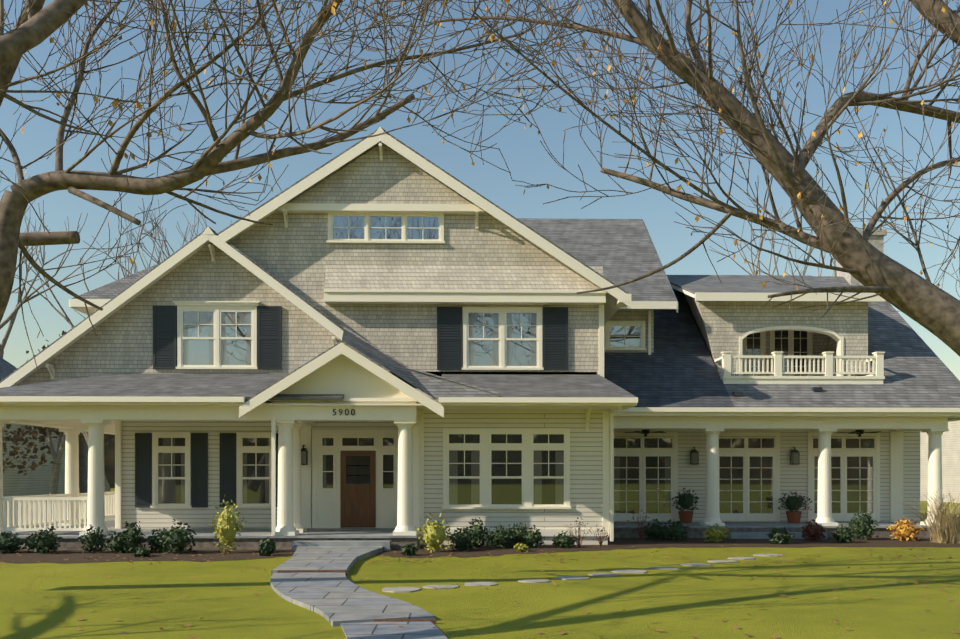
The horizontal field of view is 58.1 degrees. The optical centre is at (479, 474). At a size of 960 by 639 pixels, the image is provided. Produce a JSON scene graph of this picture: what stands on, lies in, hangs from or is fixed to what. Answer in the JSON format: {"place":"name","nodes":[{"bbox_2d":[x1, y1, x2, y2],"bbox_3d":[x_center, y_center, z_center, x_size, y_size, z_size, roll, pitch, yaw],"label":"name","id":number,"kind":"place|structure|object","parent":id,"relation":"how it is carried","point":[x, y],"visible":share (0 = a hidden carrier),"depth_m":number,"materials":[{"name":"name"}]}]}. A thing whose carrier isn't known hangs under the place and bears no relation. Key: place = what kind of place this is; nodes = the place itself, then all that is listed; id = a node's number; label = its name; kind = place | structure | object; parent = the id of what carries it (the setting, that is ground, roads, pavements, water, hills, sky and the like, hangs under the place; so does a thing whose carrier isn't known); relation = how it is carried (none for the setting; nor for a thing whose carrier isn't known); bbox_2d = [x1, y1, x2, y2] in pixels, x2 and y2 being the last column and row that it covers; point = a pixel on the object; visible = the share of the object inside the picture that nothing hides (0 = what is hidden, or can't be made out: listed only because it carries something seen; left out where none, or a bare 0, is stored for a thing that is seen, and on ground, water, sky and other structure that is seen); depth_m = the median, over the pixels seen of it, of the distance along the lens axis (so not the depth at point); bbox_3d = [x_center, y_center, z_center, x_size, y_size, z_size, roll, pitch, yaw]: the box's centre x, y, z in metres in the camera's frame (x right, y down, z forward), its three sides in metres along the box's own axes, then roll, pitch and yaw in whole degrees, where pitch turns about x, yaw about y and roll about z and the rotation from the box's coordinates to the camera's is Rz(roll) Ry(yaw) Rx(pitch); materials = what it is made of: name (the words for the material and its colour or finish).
{"place":"outdoors","nodes":[
{"label":"outdoors","id":0,"kind":"place"},
{"bbox_2d":[0,488,959,638],"bbox_3d":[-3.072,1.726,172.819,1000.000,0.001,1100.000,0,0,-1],"label":"lawn","id":1,"kind":"structure","parent":0,"point":[681,602],"depth_m":12.26,"materials":[{"name":"green plant"}]},
{"bbox_2d":[0,217,47,357],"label":"tree","id":2,"kind":"object","parent":1,"relation":"on","point":[6,336],"visible":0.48,"depth_m":55.56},
{"bbox_2d":[0,357,78,496],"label":"neighbour house","id":3,"kind":"structure","parent":1,"relation":"on","point":[37,481],"depth_m":47.63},
{"bbox_2d":[2,331,114,494],"bbox_3d":[-18.770,-2.321,39.572,6.769,8.120,6.417,0,0,28],"label":"tree","id":4,"kind":"object","parent":1,"relation":"on","point":[46,432],"visible":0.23,"depth_m":39.30,"materials":[{"name":"brown plant"}]},
{"bbox_2d":[0,170,128,328],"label":"tree","id":5,"kind":"object","parent":1,"relation":"on","point":[11,315],"visible":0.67,"depth_m":46.22,"materials":[{"name":"brown plant"}]},
{"bbox_2d":[15,227,154,492],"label":"tree","id":6,"kind":"object","parent":1,"relation":"on","point":[83,467],"visible":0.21,"depth_m":53.19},
{"bbox_2d":[59,334,110,491],"bbox_3d":[-16.243,-1.925,35.867,2.309,7.382,4.537,0,0,29],"label":"tree","id":7,"kind":"object","parent":1,"relation":"on","point":[106,483],"depth_m":36.29,"materials":[{"name":"brown plant"}]},
{"bbox_2d":[79,432,114,487],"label":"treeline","id":8,"kind":"object","parent":1,"relation":"on","point":[109,459],"visible":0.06,"depth_m":112.61,"materials":[{"name":"green plant"}]},
{"bbox_2d":[83,194,240,279],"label":"tree","id":9,"kind":"object","parent":1,"relation":"on","point":[162,245],"visible":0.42,"depth_m":62.78,"materials":[{"name":"brown plant"}]},
{"bbox_2d":[270,548,446,638],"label":"walkway","id":10,"kind":"structure","parent":1,"relation":"on","point":[350,608],"depth_m":11.64,"materials":[{"name":"grey stone"}]},
{"bbox_2d":[271,570,435,623],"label":"walkway steps","id":11,"kind":"structure","parent":10,"relation":"on","point":[433,621],"depth_m":10.00,"materials":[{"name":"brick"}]},
{"bbox_2d":[0,0,720,368],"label":"tree branches","id":12,"kind":"object","parent":1,"relation":"on","point":[36,24],"visible":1,"depth_m":11.49,"materials":[{"name":"brown plant"}]},
{"bbox_2d":[0,127,959,540],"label":"house trim","id":13,"kind":"structure","parent":1,"relation":"on","point":[368,389],"depth_m":22.59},
{"bbox_2d":[301,445,307,464],"bbox_3d":[-4.599,-0.517,22.546,0.200,0.525,0.270,0,0,-1],"label":"wall lantern","id":14,"kind":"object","parent":13,"relation":"attached to","point":[304,456],"depth_m":22.43,"materials":[{"name":"grey metal"}]},
{"bbox_2d":[333,409,354,414],"bbox_3d":[-3.147,-1.446,19.994,0.513,0.147,0.024,0,0,-1],"label":"house number","id":15,"kind":"object","parent":13,"relation":"attached to","point":[345,411],"visible":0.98,"depth_m":19.98,"materials":[{"name":"black metal"}]},
{"bbox_2d":[624,429,665,436],"bbox_3d":[4.759,-1.344,24.879,1.226,0.500,1.171,0,0,-1],"label":"ceiling fan","id":16,"kind":"object","parent":13,"relation":"attached to","point":[645,432],"visible":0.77,"depth_m":24.79,"materials":[{"name":"grey metal"}]},
{"bbox_2d":[690,447,698,464],"bbox_3d":[6.343,-0.567,25.639,0.200,0.525,0.270,0,0,-1],"label":"wall lantern","id":17,"kind":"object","parent":13,"relation":"attached to","point":[694,456],"depth_m":25.52,"materials":[{"name":"grey metal"}]},
{"bbox_2d":[790,447,799,464],"bbox_3d":[9.342,-0.567,25.698,0.200,0.525,0.270,0,0,-1],"label":"wall lantern","id":18,"kind":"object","parent":13,"relation":"attached to","point":[794,456],"depth_m":25.58,"materials":[{"name":"grey metal"}]},
{"bbox_2d":[840,429,880,436],"bbox_3d":[10.958,-1.344,25.000,1.226,0.500,1.171,0,0,-1],"label":"ceiling fan","id":19,"kind":"object","parent":13,"relation":"attached to","point":[859,432],"visible":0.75,"depth_m":24.91,"materials":[{"name":"grey metal"}]},
{"bbox_2d":[837,229,886,284],"bbox_3d":[13.376,-3.374,30.462,1.310,10.200,1.260,0,0,-1],"label":"chimney","id":20,"kind":"object","parent":13,"relation":"on","point":[875,239],"visible":0.18,"depth_m":29.92,"materials":[{"name":"paint"}]},
{"bbox_2d":[0,524,959,562],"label":"mulch beds","id":21,"kind":"object","parent":1,"relation":"on","point":[71,556],"visible":0.79,"depth_m":19.64,"materials":[{"name":"brown soil"}]},
{"bbox_2d":[0,531,23,553],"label":"shrub","id":22,"kind":"object","parent":21,"relation":"on","point":[8,543],"visible":0.96,"depth_m":18.98,"materials":[{"name":"green plant"}]},
{"bbox_2d":[21,532,40,552],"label":"shrub","id":23,"kind":"object","parent":21,"relation":"on","point":[28,540],"visible":0.5,"depth_m":19.05,"materials":[{"name":"green plant"}]},
{"bbox_2d":[32,526,63,553],"bbox_3d":[-9.470,1.425,18.913,0.614,0.629,0.603,0,0,-1],"label":"shrub","id":24,"kind":"object","parent":21,"relation":"on","point":[46,542],"visible":1,"depth_m":18.81,"materials":[{"name":"green plant"}]},
{"bbox_2d":[77,525,106,552],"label":"shrub","id":25,"kind":"object","parent":21,"relation":"on","point":[93,539],"visible":0.98,"depth_m":19.03,"materials":[{"name":"green plant"}]},
{"bbox_2d":[101,531,131,552],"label":"shrub","id":26,"kind":"object","parent":21,"relation":"on","point":[115,543],"visible":0.56,"depth_m":18.99,"materials":[{"name":"green plant"}]},
{"bbox_2d":[119,521,145,552],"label":"shrub","id":27,"kind":"object","parent":21,"relation":"on","point":[132,539],"visible":0.92,"depth_m":18.93,"materials":[{"name":"green plant"}]},
{"bbox_2d":[131,546,152,556],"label":"shrub","id":28,"kind":"object","parent":21,"relation":"on","point":[141,551],"visible":1,"depth_m":18.11,"materials":[{"name":"green plant"}]},
{"bbox_2d":[145,527,169,551],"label":"shrub","id":29,"kind":"object","parent":21,"relation":"on","point":[157,544],"visible":0.58,"depth_m":19.14,"materials":[{"name":"green plant"}]},
{"bbox_2d":[159,519,196,553],"bbox_3d":[-6.669,1.353,18.959,0.808,0.777,0.834,0,0,-36],"label":"shrub","id":30,"kind":"object","parent":21,"relation":"on","point":[177,539],"visible":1,"depth_m":18.81,"materials":[{"name":"green plant"}]},
{"bbox_2d":[208,495,246,552],"bbox_3d":[-5.563,1.072,19.006,0.784,1.318,0.765,0,0,-1],"label":"shrub","id":31,"kind":"object","parent":21,"relation":"on","point":[225,528],"visible":1,"depth_m":18.90,"materials":[{"name":"yellow plant"}]},
{"bbox_2d":[256,537,275,555],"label":"shrub","id":32,"kind":"object","parent":21,"relation":"on","point":[267,547],"visible":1,"depth_m":18.35,"materials":[{"name":"green plant"}]},
{"bbox_2d":[400,543,418,555],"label":"shrub","id":33,"kind":"object","parent":21,"relation":"on","point":[409,549],"visible":0.98,"depth_m":18.38,"materials":[{"name":"green plant"}]},
{"bbox_2d":[415,512,452,552],"bbox_3d":[-1.031,1.288,19.279,0.862,0.925,0.871,0,0,-1],"label":"shrub","id":34,"kind":"object","parent":21,"relation":"on","point":[434,532],"visible":1,"depth_m":19.15,"materials":[{"name":"yellow plant"}]},
{"bbox_2d":[447,527,475,549],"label":"shrub","id":35,"kind":"object","parent":21,"relation":"on","point":[462,540],"visible":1,"depth_m":19.66,"materials":[{"name":"green plant"}]},
{"bbox_2d":[466,517,488,546],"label":"shrub","id":36,"kind":"object","parent":21,"relation":"on","point":[478,531],"visible":0.73,"depth_m":20.35,"materials":[{"name":"green plant"}]},
{"bbox_2d":[483,524,518,547],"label":"shrub","id":37,"kind":"object","parent":21,"relation":"on","point":[499,538],"visible":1,"depth_m":20.15,"materials":[{"name":"green plant"}]},
{"bbox_2d":[509,523,530,546],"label":"shrub","id":38,"kind":"object","parent":21,"relation":"on","point":[519,530],"visible":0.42,"depth_m":20.60,"materials":[{"name":"green plant"}]},
{"bbox_2d":[514,542,528,551],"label":"shrub","id":39,"kind":"object","parent":21,"relation":"on","point":[520,547],"visible":0.94,"depth_m":19.36,"materials":[{"name":"yellow plant"}]},
{"bbox_2d":[520,525,544,547],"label":"shrub","id":40,"kind":"object","parent":21,"relation":"on","point":[531,539],"visible":0.98,"depth_m":20.27,"materials":[{"name":"green plant"}]},
{"bbox_2d":[552,530,576,547],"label":"shrub","id":41,"kind":"object","parent":21,"relation":"on","point":[566,541],"visible":0.96,"depth_m":20.31,"materials":[{"name":"green plant"}]},
{"bbox_2d":[565,517,591,547],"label":"bare shrub","id":42,"kind":"object","parent":21,"relation":"on","point":[578,541],"visible":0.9,"depth_m":20.36,"materials":[{"name":"red plant"}]},
{"bbox_2d":[591,525,607,546],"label":"bare shrub","id":43,"kind":"object","parent":21,"relation":"on","point":[600,542],"visible":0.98,"depth_m":20.69,"materials":[{"name":"red plant"}]},
{"bbox_2d":[627,510,649,540],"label":"bare shrub","id":44,"kind":"object","parent":21,"relation":"on","point":[640,531],"visible":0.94,"depth_m":22.66,"materials":[{"name":"red plant"}]},
{"bbox_2d":[639,519,668,539],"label":"shrub","id":45,"kind":"object","parent":21,"relation":"on","point":[655,530],"visible":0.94,"depth_m":22.87,"materials":[{"name":"green plant"}]},
{"bbox_2d":[663,519,689,540],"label":"shrub","id":46,"kind":"object","parent":21,"relation":"on","point":[678,532],"visible":0.96,"depth_m":22.50,"materials":[{"name":"green plant"}]},
{"bbox_2d":[703,523,730,541],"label":"shrub","id":47,"kind":"object","parent":21,"relation":"on","point":[715,534],"visible":0.96,"depth_m":22.07,"materials":[{"name":"green plant"}]},
{"bbox_2d":[766,527,794,543],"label":"shrub","id":48,"kind":"object","parent":21,"relation":"on","point":[778,536],"visible":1,"depth_m":21.49,"materials":[{"name":"green plant"}]},
{"bbox_2d":[801,519,825,540],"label":"shrub","id":49,"kind":"object","parent":21,"relation":"on","point":[814,531],"visible":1,"depth_m":22.54,"materials":[{"name":"red plant"}]},
{"bbox_2d":[831,524,856,542],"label":"shrub","id":50,"kind":"object","parent":21,"relation":"on","point":[844,535],"visible":1,"depth_m":21.83,"materials":[{"name":"green plant"}]},
{"bbox_2d":[847,509,878,539],"bbox_3d":[10.134,1.324,22.928,0.754,0.852,0.812,0,0,-1],"label":"shrub","id":51,"kind":"object","parent":21,"relation":"on","point":[862,527],"visible":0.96,"depth_m":22.79,"materials":[{"name":"green plant"}]},
{"bbox_2d":[887,517,923,540],"bbox_3d":[11.115,1.420,22.690,0.850,0.640,0.852,0,0,-33],"label":"shrub","id":52,"kind":"object","parent":21,"relation":"on","point":[905,531],"visible":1,"depth_m":22.53,"materials":[{"name":"orange plant"}]},
{"bbox_2d":[899,488,959,543],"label":"ornamental grass","id":53,"kind":"object","parent":21,"relation":"on","point":[946,534],"depth_m":21.76,"materials":[{"name":"beige plant"}]},
{"bbox_2d":[0,544,959,638],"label":"fallen leaves","id":54,"kind":"object","parent":1,"relation":"on","point":[560,631],"visible":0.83,"depth_m":15.79,"materials":[{"name":"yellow plant"}]},
{"bbox_2d":[16,528,958,549],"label":"garden bed","id":55,"kind":"object","parent":1,"relation":"on","point":[201,543],"visible":0.08,"depth_m":19.96,"materials":[{"name":"brown soil"}]},
{"bbox_2d":[11,517,957,551],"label":"porch floor","id":56,"kind":"structure","parent":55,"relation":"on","point":[384,545],"depth_m":21.43,"materials":[{"name":"grey stone"}]},
{"bbox_2d":[0,419,948,535],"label":"porch columns","id":57,"kind":"structure","parent":56,"relation":"on","point":[289,514],"depth_m":20.34,"materials":[{"name":"white wood"}]},
{"bbox_2d":[0,374,635,399],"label":"porch roof","id":58,"kind":"structure","parent":57,"relation":"on","point":[247,386],"depth_m":21.00,"materials":[{"name":"grey"}]},
{"bbox_2d":[672,488,698,522],"bbox_3d":[6.000,0.889,25.195,0.796,1.033,0.788,0,0,-1],"label":"potted plant","id":59,"kind":"object","parent":56,"relation":"on","point":[685,501],"visible":1,"depth_m":25.07,"materials":[{"name":"green plant"}]},
{"bbox_2d":[778,490,811,522],"bbox_3d":[9.165,0.923,25.199,0.881,0.965,0.973,0,0,-1],"label":"potted plant","id":60,"kind":"object","parent":56,"relation":"on","point":[792,503],"visible":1,"depth_m":25.08,"materials":[{"name":"green plant"}]},
{"bbox_2d":[382,554,782,592],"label":"stepping stones","id":61,"kind":"object","parent":1,"relation":"on","point":[400,589],"visible":1,"depth_m":14.38,"materials":[{"name":"grey stone"}]},
{"bbox_2d":[709,206,887,275],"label":"tree","id":62,"kind":"object","parent":1,"relation":"on","point":[775,261],"visible":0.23,"depth_m":58.35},
{"bbox_2d":[920,417,959,502],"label":"neighbour house","id":63,"kind":"structure","parent":1,"relation":"on","point":[951,460],"depth_m":54.00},
{"bbox_2d":[0,0,959,380],"label":"sky","id":64,"kind":"structure","parent":0,"point":[526,158],"materials":[{"name":"blue"}]},
{"bbox_2d":[17,142,952,418],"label":"house shingle walls","id":65,"kind":"structure","parent":0,"point":[303,258],"depth_m":22.76,"materials":[{"name":"beige wood"}]},
{"bbox_2d":[183,216,639,365],"bbox_3d":[-1.230,-4.839,23.290,12.953,3.930,2.231,0,0,-15],"label":"house glass","id":66,"kind":"object","parent":65,"relation":"in","point":[198,352],"visible":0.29,"depth_m":22.81,"materials":[{"name":"clear glass"}]},
{"bbox_2d":[135,305,821,506],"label":"window shutters","id":67,"kind":"object","parent":65,"relation":"attached to","point":[449,338],"visible":0.88,"depth_m":22.67,"materials":[{"name":"black wood"}]},
{"bbox_2d":[0,126,959,407],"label":"house roof","id":68,"kind":"structure","parent":65,"relation":"on","point":[918,372],"depth_m":25.42,"materials":[{"name":"grey"}]},
{"bbox_2d":[159,312,872,510],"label":"house window curtains","id":69,"kind":"object","parent":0,"point":[207,317],"visible":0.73,"depth_m":22.69,"materials":[{"name":"white fabric"}]},
{"bbox_2d":[122,371,919,544],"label":"lap siding walls","id":70,"kind":"structure","parent":0,"point":[586,476],"depth_m":22.68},
{"bbox_2d":[340,451,375,527],"bbox_3d":[-3.202,0.376,22.725,0.920,2.020,0.047,0,0,-1],"label":"front door","id":71,"kind":"structure","parent":70,"relation":"in","point":[357,506],"depth_m":22.71,"materials":[{"name":"brown wood"}]},
{"bbox_2d":[158,330,873,512],"bbox_3d":[1.926,-1.814,23.416,20.318,5.920,4.363,0,0,-16],"label":"house glass","id":72,"kind":"object","parent":70,"relation":"in","point":[506,491],"visible":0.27,"depth_m":25.73,"materials":[{"name":"clear glass"}]},
{"bbox_2d":[275,0,959,356],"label":"tree branches","id":73,"kind":"object","parent":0,"point":[928,305],"visible":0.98,"depth_m":13.01,"materials":[{"name":"brown plant"}]},
{"bbox_2d":[604,288,733,406],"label":"roof","id":74,"kind":"structure","parent":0,"point":[677,368],"depth_m":25.04,"materials":[{"name":"grey"}]}
]}

